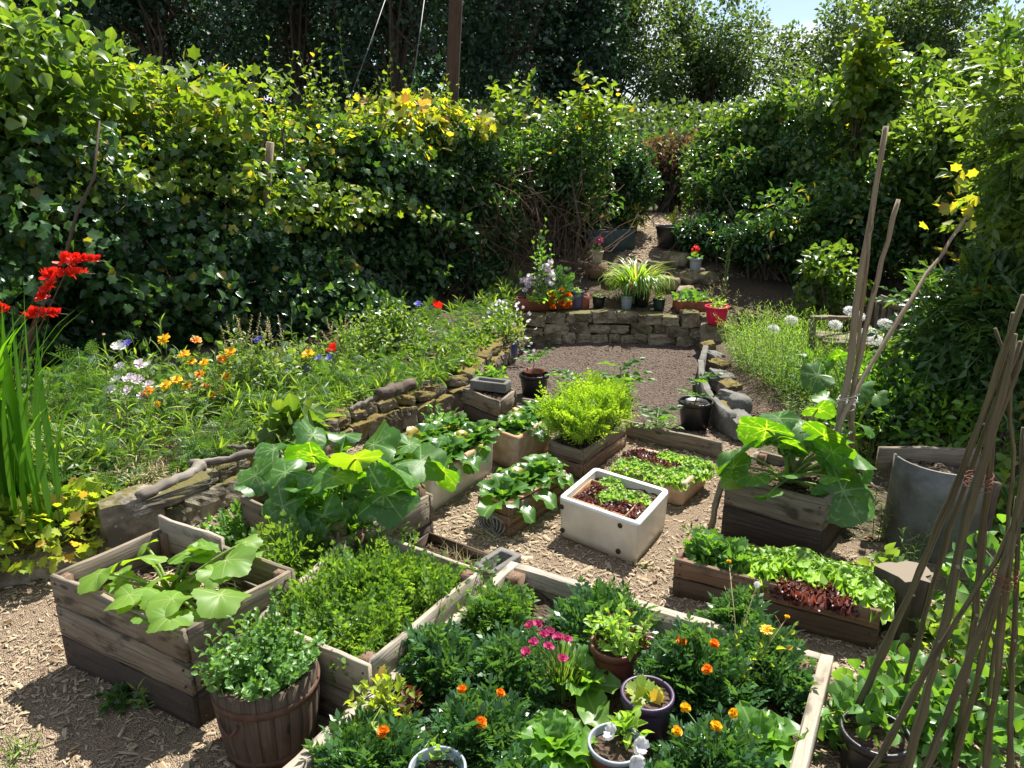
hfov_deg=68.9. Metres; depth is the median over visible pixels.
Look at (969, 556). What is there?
leafy plant
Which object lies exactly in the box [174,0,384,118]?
woodland tree
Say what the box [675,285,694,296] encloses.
boulder
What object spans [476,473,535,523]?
beet plant
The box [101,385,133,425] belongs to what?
cornflower
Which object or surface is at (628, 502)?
red lettuce
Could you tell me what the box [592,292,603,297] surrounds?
plant
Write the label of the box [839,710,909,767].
plant pot
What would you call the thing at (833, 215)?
bush
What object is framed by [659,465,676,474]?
lettuce
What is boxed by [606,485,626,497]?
lettuce
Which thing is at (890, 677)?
leafy plant
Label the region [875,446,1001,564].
metal bin
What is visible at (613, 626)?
bolting lettuce
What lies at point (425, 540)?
trough
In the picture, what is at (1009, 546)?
cane wigwam
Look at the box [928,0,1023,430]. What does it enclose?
bush
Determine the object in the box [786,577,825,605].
red lettuce
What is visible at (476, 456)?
beet plant
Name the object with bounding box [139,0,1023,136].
sky
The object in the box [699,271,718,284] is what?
boulder
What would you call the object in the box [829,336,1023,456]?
leafy shrub
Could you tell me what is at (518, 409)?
beet plant
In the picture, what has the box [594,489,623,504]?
lettuce
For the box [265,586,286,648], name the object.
mint sprig
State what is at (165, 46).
woodland tree
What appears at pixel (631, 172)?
bush
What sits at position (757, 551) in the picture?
lettuce
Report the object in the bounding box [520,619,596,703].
dianthus
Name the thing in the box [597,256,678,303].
spider plant
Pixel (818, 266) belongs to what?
bush
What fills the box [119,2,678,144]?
distant wood
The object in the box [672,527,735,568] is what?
parsley plant
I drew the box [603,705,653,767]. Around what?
petunia
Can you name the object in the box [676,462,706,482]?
lettuce
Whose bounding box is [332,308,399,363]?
wild plant
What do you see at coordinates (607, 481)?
lettuce
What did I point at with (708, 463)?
lettuce
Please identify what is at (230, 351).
calendula
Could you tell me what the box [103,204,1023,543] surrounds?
ground
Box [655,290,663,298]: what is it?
plant
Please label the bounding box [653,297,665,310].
plant pot
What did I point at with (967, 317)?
bush
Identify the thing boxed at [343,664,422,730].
potted seedlings
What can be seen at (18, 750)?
grass tuft
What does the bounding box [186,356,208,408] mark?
calendula
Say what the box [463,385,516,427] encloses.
timber box
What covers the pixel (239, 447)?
fallen branch
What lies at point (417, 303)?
cornflower
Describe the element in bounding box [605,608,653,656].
red seedling
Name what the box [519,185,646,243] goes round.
bush
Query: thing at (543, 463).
beet plant
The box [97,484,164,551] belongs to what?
upright stone
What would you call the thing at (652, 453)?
red lettuce
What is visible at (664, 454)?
lettuce
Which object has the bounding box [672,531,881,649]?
planter crate
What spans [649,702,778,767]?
marigold plant
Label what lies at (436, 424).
beet plant
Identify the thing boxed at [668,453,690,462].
lettuce
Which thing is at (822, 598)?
red lettuce
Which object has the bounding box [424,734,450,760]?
seedling
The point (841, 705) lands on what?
leafy plant
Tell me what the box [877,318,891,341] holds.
umbel flower
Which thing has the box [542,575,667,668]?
potted plant
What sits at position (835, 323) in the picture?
umbel flower
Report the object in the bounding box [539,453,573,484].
beet plant
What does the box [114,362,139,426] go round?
cornflower
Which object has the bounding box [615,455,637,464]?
lettuce
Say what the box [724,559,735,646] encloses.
seed stalk
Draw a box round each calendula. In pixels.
[142,386,161,422]
[152,400,167,426]
[157,379,171,417]
[158,333,185,421]
[169,373,194,415]
[177,349,207,423]
[181,381,202,417]
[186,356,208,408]
[190,335,216,417]
[194,369,203,397]
[196,358,213,414]
[199,383,227,407]
[204,391,223,413]
[216,352,230,405]
[219,385,244,407]
[221,372,235,406]
[224,345,243,389]
[301,349,314,373]
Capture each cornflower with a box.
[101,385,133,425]
[109,374,128,434]
[110,340,131,426]
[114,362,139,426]
[120,385,138,427]
[122,373,139,429]
[123,339,131,426]
[131,374,145,417]
[132,358,151,433]
[136,391,151,422]
[138,360,151,415]
[140,380,155,415]
[252,335,263,381]
[414,301,426,332]
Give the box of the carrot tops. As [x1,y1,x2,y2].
[254,522,500,689]
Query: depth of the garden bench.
6.35 m
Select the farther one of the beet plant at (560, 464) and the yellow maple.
the yellow maple
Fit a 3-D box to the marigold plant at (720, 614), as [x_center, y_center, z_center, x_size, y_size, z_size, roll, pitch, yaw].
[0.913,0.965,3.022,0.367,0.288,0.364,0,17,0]
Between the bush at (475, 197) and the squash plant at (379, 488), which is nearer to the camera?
the squash plant at (379, 488)
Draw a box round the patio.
[403,341,717,434]
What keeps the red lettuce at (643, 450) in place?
in the lettuce box at (678, 497)
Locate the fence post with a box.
[263,141,282,331]
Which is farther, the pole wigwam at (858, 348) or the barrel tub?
the pole wigwam at (858, 348)
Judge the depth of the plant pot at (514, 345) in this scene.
7.53 m
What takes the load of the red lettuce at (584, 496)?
in the sink planter at (620, 536)
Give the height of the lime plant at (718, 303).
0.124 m
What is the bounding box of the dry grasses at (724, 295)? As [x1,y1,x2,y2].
[703,278,738,307]
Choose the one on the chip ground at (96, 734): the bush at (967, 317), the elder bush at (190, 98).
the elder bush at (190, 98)
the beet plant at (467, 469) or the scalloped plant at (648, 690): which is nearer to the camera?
the scalloped plant at (648, 690)
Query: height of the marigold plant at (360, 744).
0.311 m
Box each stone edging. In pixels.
[0,324,526,587]
[696,340,752,441]
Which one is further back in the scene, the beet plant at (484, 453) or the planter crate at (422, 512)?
the beet plant at (484, 453)
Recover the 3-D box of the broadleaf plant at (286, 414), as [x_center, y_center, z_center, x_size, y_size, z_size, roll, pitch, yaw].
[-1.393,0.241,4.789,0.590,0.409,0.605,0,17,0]
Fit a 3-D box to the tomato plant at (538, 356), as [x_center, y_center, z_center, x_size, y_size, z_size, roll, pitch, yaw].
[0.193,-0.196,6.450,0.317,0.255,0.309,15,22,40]
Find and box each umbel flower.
[765,324,779,366]
[784,315,798,367]
[828,320,842,352]
[838,306,851,347]
[861,327,876,362]
[868,334,882,349]
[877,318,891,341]
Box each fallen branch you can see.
[135,460,206,500]
[189,444,272,466]
[213,444,246,449]
[348,395,378,412]
[373,378,416,400]
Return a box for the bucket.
[655,225,683,247]
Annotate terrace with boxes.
[519,210,937,344]
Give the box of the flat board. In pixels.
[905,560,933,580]
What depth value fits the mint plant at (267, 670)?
2.49 m
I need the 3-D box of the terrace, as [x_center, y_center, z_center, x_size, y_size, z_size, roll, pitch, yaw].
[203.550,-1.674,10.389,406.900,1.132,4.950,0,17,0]
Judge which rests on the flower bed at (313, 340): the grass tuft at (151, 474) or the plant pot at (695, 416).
the grass tuft at (151, 474)
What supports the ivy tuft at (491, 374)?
on the stone edging at (403, 412)
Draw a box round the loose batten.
[708,478,723,529]
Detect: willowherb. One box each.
[866,490,894,540]
[894,522,931,563]
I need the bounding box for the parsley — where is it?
[227,463,418,577]
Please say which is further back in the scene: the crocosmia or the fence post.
the fence post
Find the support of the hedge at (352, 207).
on the ground at (883, 476)
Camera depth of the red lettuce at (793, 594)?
3.25 m
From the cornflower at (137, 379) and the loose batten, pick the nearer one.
the loose batten
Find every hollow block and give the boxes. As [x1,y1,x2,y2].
[470,376,510,392]
[473,547,520,584]
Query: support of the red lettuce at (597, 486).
in the sink planter at (620, 536)
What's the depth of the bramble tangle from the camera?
9.09 m
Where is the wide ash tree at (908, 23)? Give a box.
[783,0,1007,97]
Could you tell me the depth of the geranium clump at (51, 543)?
3.63 m
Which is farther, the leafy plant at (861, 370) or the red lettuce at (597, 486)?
the leafy plant at (861, 370)
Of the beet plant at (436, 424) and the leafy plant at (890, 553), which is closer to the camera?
the leafy plant at (890, 553)
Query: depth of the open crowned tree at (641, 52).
17.85 m
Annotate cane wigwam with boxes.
[855,294,1023,767]
[868,427,1023,767]
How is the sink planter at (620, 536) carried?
on the chip ground at (96, 734)
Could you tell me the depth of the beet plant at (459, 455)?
4.54 m
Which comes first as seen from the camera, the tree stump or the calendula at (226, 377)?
the tree stump
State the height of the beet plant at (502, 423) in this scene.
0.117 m
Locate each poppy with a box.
[326,342,335,362]
[433,299,444,329]
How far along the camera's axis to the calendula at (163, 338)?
4.77 m
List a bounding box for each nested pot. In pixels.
[523,368,544,376]
[684,398,707,404]
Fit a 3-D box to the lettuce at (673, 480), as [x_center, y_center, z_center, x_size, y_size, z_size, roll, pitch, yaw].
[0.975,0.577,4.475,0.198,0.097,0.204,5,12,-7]
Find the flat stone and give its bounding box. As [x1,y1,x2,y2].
[132,471,211,517]
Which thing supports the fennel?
on the flower bed at (313, 340)
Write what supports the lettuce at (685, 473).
in the lettuce box at (678, 497)
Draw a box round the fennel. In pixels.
[30,338,123,425]
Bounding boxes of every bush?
[53,44,298,331]
[432,232,508,298]
[452,128,544,275]
[473,60,638,255]
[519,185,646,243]
[587,120,705,210]
[589,126,665,233]
[599,109,711,212]
[660,183,735,265]
[669,135,841,229]
[705,191,826,283]
[735,153,948,291]
[785,238,873,332]
[824,0,907,191]
[855,325,931,380]
[862,54,1011,290]
[863,230,1023,441]
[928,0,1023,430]
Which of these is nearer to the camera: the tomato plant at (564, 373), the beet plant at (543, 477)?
the beet plant at (543, 477)
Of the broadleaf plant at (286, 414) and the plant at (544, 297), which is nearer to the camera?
the broadleaf plant at (286, 414)
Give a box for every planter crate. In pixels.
[50,514,295,728]
[240,453,433,576]
[256,528,482,718]
[548,420,627,477]
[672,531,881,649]
[721,450,842,556]
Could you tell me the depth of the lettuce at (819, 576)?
3.29 m
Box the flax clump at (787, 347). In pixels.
[716,300,874,401]
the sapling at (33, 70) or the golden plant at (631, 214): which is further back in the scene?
the golden plant at (631, 214)
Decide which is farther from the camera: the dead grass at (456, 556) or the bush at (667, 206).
the bush at (667, 206)
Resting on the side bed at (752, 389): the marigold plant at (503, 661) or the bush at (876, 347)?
the bush at (876, 347)
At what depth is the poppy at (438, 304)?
7.29 m
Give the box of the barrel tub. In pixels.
[210,637,319,767]
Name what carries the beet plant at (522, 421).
in the sink planter at (509, 450)
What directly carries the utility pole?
on the ground at (883, 476)
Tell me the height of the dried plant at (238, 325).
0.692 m
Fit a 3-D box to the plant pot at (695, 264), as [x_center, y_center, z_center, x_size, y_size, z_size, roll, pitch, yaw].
[2.229,-1.452,9.072,0.164,0.160,0.164,0,17,0]
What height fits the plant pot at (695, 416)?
0.215 m
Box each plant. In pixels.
[77,534,263,632]
[191,601,334,701]
[208,331,297,401]
[221,315,253,403]
[233,418,459,543]
[249,393,344,457]
[256,313,283,392]
[303,703,433,767]
[322,314,348,352]
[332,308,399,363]
[362,289,421,348]
[390,611,477,710]
[392,433,408,461]
[403,423,433,457]
[415,425,448,443]
[417,672,536,767]
[426,413,476,432]
[426,437,479,471]
[429,421,453,441]
[431,440,464,483]
[432,419,462,432]
[443,429,490,467]
[445,435,473,473]
[453,422,495,462]
[456,576,542,649]
[457,618,561,717]
[462,419,500,442]
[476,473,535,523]
[479,736,550,767]
[490,415,526,431]
[492,471,530,499]
[496,461,564,488]
[504,462,556,509]
[505,413,547,441]
[506,405,528,426]
[509,454,573,488]
[514,347,553,373]
[523,400,548,421]
[524,405,550,430]
[526,287,572,303]
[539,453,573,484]
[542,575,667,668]
[545,264,581,308]
[546,368,590,387]
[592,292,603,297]
[594,357,657,392]
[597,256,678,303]
[612,198,647,227]
[625,673,663,705]
[632,611,771,724]
[634,404,683,429]
[643,747,700,767]
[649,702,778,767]
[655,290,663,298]
[665,205,685,224]
[671,287,712,302]
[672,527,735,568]
[677,372,723,403]
[693,581,779,637]
[710,296,727,307]
[712,536,755,577]
[715,400,876,527]
[719,614,816,710]
[721,620,798,702]
[750,650,823,718]
[762,375,902,421]
[784,348,862,400]
[799,349,888,453]
[802,352,902,405]
[812,669,922,767]
[824,673,889,752]
[832,640,951,751]
[855,414,889,463]
[856,542,907,568]
[863,653,1023,767]
[894,601,991,666]
[932,514,1023,622]
[938,582,1023,736]
[954,418,1023,464]
[991,452,1023,546]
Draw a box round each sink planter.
[395,427,492,510]
[492,415,551,467]
[559,468,667,562]
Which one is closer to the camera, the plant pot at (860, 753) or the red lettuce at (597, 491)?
the plant pot at (860, 753)
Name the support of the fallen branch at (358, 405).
on the stone edging at (403, 412)
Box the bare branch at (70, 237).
[61,121,100,266]
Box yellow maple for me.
[344,88,498,247]
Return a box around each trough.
[414,532,488,564]
[516,293,589,310]
[672,297,711,311]
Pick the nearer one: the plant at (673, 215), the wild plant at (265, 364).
the wild plant at (265, 364)
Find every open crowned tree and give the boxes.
[539,0,699,147]
[641,0,792,134]
[734,13,852,100]
[961,0,1023,63]
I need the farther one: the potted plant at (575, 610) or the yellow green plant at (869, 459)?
the yellow green plant at (869, 459)
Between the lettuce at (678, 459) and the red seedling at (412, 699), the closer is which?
the red seedling at (412, 699)
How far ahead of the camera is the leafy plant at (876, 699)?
2.52 m
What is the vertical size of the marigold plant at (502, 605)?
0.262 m
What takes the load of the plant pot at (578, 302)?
on the terrace
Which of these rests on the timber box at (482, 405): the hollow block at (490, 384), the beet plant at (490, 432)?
the hollow block at (490, 384)
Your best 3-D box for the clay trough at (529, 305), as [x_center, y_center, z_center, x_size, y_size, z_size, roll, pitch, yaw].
[0.466,-0.934,8.485,0.891,0.162,0.192,-4,17,-13]
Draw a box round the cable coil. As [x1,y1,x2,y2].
[478,514,504,534]
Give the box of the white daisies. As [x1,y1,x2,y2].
[477,299,536,360]
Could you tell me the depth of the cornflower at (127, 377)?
4.65 m
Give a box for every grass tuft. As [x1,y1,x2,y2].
[0,730,43,767]
[29,411,125,486]
[65,428,180,487]
[126,680,154,709]
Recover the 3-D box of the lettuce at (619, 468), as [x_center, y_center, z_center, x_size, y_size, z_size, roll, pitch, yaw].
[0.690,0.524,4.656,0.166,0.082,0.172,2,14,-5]
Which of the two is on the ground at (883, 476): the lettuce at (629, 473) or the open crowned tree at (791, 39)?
the open crowned tree at (791, 39)
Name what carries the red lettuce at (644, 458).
in the lettuce box at (678, 497)
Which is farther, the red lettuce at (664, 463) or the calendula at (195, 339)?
the calendula at (195, 339)
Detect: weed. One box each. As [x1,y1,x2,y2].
[89,681,148,716]
[367,637,389,675]
[525,586,539,610]
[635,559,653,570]
[682,522,706,538]
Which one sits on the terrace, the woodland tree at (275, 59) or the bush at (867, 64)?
the bush at (867, 64)
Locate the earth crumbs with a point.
(595, 353)
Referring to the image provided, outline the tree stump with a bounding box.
[873,561,930,639]
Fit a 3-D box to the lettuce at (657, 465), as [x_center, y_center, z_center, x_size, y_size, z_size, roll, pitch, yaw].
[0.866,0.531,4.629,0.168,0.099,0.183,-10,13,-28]
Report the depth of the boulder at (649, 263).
9.36 m
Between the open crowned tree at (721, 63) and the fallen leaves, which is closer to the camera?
the fallen leaves
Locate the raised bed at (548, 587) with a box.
[283,561,833,767]
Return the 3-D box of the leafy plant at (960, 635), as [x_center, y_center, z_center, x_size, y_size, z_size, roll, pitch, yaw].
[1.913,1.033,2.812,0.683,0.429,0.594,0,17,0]
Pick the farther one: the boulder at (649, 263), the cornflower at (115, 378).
the boulder at (649, 263)
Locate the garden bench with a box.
[806,295,926,363]
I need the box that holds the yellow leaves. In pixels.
[919,162,980,229]
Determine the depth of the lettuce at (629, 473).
4.56 m
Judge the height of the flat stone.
0.128 m
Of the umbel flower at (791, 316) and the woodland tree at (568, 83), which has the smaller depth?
the umbel flower at (791, 316)
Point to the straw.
(168, 572)
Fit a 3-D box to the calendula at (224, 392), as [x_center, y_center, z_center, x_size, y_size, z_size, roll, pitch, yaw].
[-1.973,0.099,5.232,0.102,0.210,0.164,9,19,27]
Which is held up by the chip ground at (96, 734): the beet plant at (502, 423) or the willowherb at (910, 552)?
the willowherb at (910, 552)
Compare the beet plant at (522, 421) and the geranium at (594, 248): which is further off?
the geranium at (594, 248)
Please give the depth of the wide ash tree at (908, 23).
17.75 m
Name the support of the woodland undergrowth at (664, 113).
on the ground at (883, 476)
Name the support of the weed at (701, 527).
on the chip ground at (96, 734)
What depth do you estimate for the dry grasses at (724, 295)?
8.45 m
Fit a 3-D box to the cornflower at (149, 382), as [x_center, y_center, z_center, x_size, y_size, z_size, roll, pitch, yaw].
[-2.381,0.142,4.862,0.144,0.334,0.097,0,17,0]
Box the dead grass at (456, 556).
[429,537,488,563]
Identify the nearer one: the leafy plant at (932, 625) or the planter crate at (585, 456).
the leafy plant at (932, 625)
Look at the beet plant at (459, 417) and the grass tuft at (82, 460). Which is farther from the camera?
the beet plant at (459, 417)
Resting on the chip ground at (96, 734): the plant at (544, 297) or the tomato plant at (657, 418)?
the tomato plant at (657, 418)
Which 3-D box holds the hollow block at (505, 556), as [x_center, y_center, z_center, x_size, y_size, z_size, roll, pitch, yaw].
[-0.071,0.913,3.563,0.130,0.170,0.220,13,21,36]
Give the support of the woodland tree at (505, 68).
on the ground at (883, 476)
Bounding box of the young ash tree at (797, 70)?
[765,61,838,98]
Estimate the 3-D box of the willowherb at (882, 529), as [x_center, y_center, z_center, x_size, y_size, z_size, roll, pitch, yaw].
[2.019,0.715,4.010,0.234,0.289,0.199,0,17,0]
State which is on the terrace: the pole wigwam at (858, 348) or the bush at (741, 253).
the bush at (741, 253)
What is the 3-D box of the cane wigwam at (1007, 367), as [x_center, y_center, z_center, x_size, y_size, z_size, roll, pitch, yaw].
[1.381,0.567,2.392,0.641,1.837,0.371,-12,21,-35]
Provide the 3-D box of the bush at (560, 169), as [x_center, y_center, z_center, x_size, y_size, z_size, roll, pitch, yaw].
[0.470,-2.849,9.659,2.154,2.329,1.451,0,17,0]
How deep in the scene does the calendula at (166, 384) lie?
4.85 m
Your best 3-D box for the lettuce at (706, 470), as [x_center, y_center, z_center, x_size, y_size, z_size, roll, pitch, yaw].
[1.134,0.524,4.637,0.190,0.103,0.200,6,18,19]
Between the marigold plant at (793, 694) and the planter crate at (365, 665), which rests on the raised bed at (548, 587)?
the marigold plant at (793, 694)
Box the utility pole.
[347,0,462,106]
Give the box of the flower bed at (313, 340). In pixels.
[3,287,519,530]
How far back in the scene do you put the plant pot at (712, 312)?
7.80 m
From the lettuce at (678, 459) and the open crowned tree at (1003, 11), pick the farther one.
the open crowned tree at (1003, 11)
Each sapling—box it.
[0,0,138,172]
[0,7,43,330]
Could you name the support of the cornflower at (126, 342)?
on the flower bed at (313, 340)
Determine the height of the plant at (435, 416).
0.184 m
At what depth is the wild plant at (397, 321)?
6.85 m
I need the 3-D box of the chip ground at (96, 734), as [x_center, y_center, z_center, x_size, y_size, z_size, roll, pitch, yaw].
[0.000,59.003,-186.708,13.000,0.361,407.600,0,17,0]
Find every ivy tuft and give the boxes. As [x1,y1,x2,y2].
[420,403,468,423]
[473,359,508,378]
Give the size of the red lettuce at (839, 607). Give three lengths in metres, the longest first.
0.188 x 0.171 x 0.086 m
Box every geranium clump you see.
[0,476,111,575]
[47,474,118,538]
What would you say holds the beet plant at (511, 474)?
in the slatted crate at (514, 523)
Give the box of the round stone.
[727,393,752,413]
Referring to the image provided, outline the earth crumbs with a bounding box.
[502,345,716,436]
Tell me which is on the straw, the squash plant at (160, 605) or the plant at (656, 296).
the squash plant at (160, 605)
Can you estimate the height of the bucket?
0.280 m
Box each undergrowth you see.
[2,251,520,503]
[2,270,526,523]
[54,93,903,198]
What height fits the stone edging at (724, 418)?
0.221 m
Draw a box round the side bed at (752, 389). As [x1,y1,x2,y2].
[714,328,965,431]
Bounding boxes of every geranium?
[587,236,602,251]
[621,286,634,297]
[687,245,702,258]
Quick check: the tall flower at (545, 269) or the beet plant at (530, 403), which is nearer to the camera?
the beet plant at (530, 403)
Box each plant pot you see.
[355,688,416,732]
[408,746,466,767]
[504,340,518,361]
[519,371,548,397]
[569,290,584,307]
[587,722,639,767]
[590,250,603,262]
[590,629,639,694]
[592,295,605,307]
[620,675,674,745]
[621,295,632,309]
[635,293,648,306]
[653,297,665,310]
[678,395,713,430]
[689,257,702,271]
[705,304,729,324]
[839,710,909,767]
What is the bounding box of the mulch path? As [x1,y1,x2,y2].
[620,209,721,286]
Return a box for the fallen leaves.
[0,432,1002,761]
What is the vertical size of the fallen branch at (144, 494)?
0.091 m
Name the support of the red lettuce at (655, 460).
in the lettuce box at (678, 497)
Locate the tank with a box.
[585,227,634,252]
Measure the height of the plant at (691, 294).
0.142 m
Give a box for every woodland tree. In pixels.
[12,0,294,122]
[13,0,215,138]
[26,2,220,95]
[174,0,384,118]
[194,0,388,124]
[293,0,521,108]
[376,0,560,128]
[416,0,629,145]
[496,0,635,145]
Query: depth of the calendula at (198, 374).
5.09 m
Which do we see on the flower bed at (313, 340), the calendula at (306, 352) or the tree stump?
the calendula at (306, 352)
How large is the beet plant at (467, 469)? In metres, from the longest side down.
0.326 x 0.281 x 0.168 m
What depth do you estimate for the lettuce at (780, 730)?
2.44 m
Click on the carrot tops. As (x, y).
(349, 599)
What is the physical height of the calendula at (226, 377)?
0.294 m
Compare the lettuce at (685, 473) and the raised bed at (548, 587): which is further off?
the lettuce at (685, 473)
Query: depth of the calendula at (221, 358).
5.14 m
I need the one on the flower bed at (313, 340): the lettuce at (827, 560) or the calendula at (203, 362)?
the calendula at (203, 362)
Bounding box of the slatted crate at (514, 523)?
[478,470,566,537]
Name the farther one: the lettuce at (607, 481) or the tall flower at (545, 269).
the tall flower at (545, 269)
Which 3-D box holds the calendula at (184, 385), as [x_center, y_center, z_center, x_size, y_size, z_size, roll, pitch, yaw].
[-2.167,0.111,5.065,0.094,0.290,0.162,3,17,10]
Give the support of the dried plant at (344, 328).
on the flower bed at (313, 340)
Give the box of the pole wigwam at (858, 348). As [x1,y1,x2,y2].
[826,126,972,474]
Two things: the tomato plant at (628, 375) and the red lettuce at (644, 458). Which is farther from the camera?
the tomato plant at (628, 375)
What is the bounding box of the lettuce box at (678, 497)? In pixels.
[613,448,705,505]
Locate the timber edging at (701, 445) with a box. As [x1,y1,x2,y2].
[521,398,722,457]
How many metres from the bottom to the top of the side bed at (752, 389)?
0.243 m
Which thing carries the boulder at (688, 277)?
on the mulch path
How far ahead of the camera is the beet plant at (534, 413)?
5.21 m
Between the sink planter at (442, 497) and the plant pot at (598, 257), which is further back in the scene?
the plant pot at (598, 257)
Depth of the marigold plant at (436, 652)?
2.69 m
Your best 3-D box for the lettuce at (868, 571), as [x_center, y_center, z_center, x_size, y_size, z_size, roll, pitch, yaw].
[1.573,0.885,3.309,0.249,0.146,0.271,-5,19,-14]
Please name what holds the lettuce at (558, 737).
on the raised bed at (548, 587)
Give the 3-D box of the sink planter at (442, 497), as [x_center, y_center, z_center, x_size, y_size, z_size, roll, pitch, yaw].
[-0.457,0.508,4.737,0.451,0.258,0.748,10,20,29]
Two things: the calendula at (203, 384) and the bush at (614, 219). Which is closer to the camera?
the calendula at (203, 384)
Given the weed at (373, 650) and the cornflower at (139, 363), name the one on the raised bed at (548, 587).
the weed at (373, 650)
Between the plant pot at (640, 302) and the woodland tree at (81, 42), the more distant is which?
the woodland tree at (81, 42)
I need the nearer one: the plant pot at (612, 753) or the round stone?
the plant pot at (612, 753)
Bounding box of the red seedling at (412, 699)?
[397,685,422,713]
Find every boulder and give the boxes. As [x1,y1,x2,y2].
[603,273,615,285]
[645,260,662,273]
[657,276,680,290]
[661,251,691,267]
[674,268,704,285]
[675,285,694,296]
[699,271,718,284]
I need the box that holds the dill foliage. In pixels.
[530,364,639,444]
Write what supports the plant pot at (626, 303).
on the terrace
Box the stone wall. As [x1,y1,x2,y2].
[511,308,706,347]
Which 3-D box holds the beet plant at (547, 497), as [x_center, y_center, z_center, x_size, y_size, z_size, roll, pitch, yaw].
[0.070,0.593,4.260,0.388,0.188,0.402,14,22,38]
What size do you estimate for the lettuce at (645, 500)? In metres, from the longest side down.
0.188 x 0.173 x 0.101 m
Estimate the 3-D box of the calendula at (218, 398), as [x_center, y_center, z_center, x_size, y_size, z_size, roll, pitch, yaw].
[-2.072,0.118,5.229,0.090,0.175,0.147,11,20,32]
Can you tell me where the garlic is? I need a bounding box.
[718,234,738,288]
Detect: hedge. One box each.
[0,19,528,381]
[680,32,1023,283]
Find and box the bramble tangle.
[409,141,643,297]
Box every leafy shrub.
[820,364,942,446]
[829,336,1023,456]
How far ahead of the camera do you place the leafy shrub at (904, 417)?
5.03 m
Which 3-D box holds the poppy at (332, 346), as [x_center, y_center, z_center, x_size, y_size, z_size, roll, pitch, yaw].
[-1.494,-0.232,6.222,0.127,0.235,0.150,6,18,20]
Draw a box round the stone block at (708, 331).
[698,322,730,348]
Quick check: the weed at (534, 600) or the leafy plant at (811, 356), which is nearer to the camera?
the weed at (534, 600)
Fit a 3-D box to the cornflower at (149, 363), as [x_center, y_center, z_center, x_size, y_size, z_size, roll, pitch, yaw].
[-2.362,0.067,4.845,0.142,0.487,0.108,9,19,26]
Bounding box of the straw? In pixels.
[112,561,247,610]
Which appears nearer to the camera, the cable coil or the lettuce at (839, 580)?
the lettuce at (839, 580)
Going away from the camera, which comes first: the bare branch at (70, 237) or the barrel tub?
the barrel tub
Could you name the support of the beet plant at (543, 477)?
in the slatted crate at (514, 523)
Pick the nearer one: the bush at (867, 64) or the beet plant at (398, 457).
the beet plant at (398, 457)
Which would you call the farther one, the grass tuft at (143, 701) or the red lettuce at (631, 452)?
the red lettuce at (631, 452)
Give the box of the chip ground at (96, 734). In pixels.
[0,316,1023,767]
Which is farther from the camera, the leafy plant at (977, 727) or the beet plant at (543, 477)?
the beet plant at (543, 477)
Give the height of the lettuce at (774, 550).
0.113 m
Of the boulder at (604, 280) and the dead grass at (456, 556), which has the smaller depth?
the dead grass at (456, 556)
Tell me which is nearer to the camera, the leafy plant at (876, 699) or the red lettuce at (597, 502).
the leafy plant at (876, 699)
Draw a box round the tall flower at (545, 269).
[519,217,555,302]
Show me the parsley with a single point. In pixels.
(284, 552)
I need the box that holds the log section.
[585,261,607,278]
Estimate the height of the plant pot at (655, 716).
0.165 m
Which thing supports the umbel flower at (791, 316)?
on the side bed at (752, 389)
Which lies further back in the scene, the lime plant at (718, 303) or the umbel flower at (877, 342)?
the lime plant at (718, 303)
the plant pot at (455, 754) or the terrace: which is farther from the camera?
the terrace
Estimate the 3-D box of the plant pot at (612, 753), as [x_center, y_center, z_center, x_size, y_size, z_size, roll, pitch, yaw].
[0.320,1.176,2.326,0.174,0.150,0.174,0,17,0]
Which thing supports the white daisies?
on the flower bed at (313, 340)
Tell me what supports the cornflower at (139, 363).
on the flower bed at (313, 340)
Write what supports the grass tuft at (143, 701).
on the chip ground at (96, 734)
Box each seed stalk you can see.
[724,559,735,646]
[734,581,760,647]
[746,615,789,673]
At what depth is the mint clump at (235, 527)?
3.89 m
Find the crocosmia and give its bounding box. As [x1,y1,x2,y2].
[0,251,107,541]
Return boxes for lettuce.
[500,708,597,767]
[538,637,620,726]
[576,489,599,503]
[583,592,653,660]
[586,487,605,498]
[591,484,608,490]
[591,499,607,507]
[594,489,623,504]
[598,475,623,486]
[599,499,628,513]
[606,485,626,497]
[609,460,630,475]
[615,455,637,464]
[615,503,641,518]
[618,448,647,460]
[620,498,646,510]
[623,463,641,479]
[623,490,651,505]
[631,459,649,467]
[634,448,648,453]
[636,456,652,463]
[637,465,656,483]
[642,462,663,469]
[646,450,659,458]
[649,456,666,465]
[649,467,668,486]
[656,450,679,461]
[656,458,677,469]
[658,471,689,491]
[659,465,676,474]
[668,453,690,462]
[674,467,695,485]
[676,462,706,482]
[680,456,705,463]
[683,459,709,481]
[691,457,715,480]
[720,700,808,767]
[725,543,773,574]
[741,557,785,592]
[755,544,789,564]
[764,553,812,581]
[770,571,805,606]
[778,545,828,573]
[783,577,814,605]
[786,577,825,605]
[794,560,836,590]
[797,582,840,611]
[808,557,845,579]
[826,560,872,592]
[826,586,859,618]
[840,572,896,625]
[846,565,896,603]
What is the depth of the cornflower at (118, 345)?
4.65 m
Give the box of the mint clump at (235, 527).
[194,498,256,547]

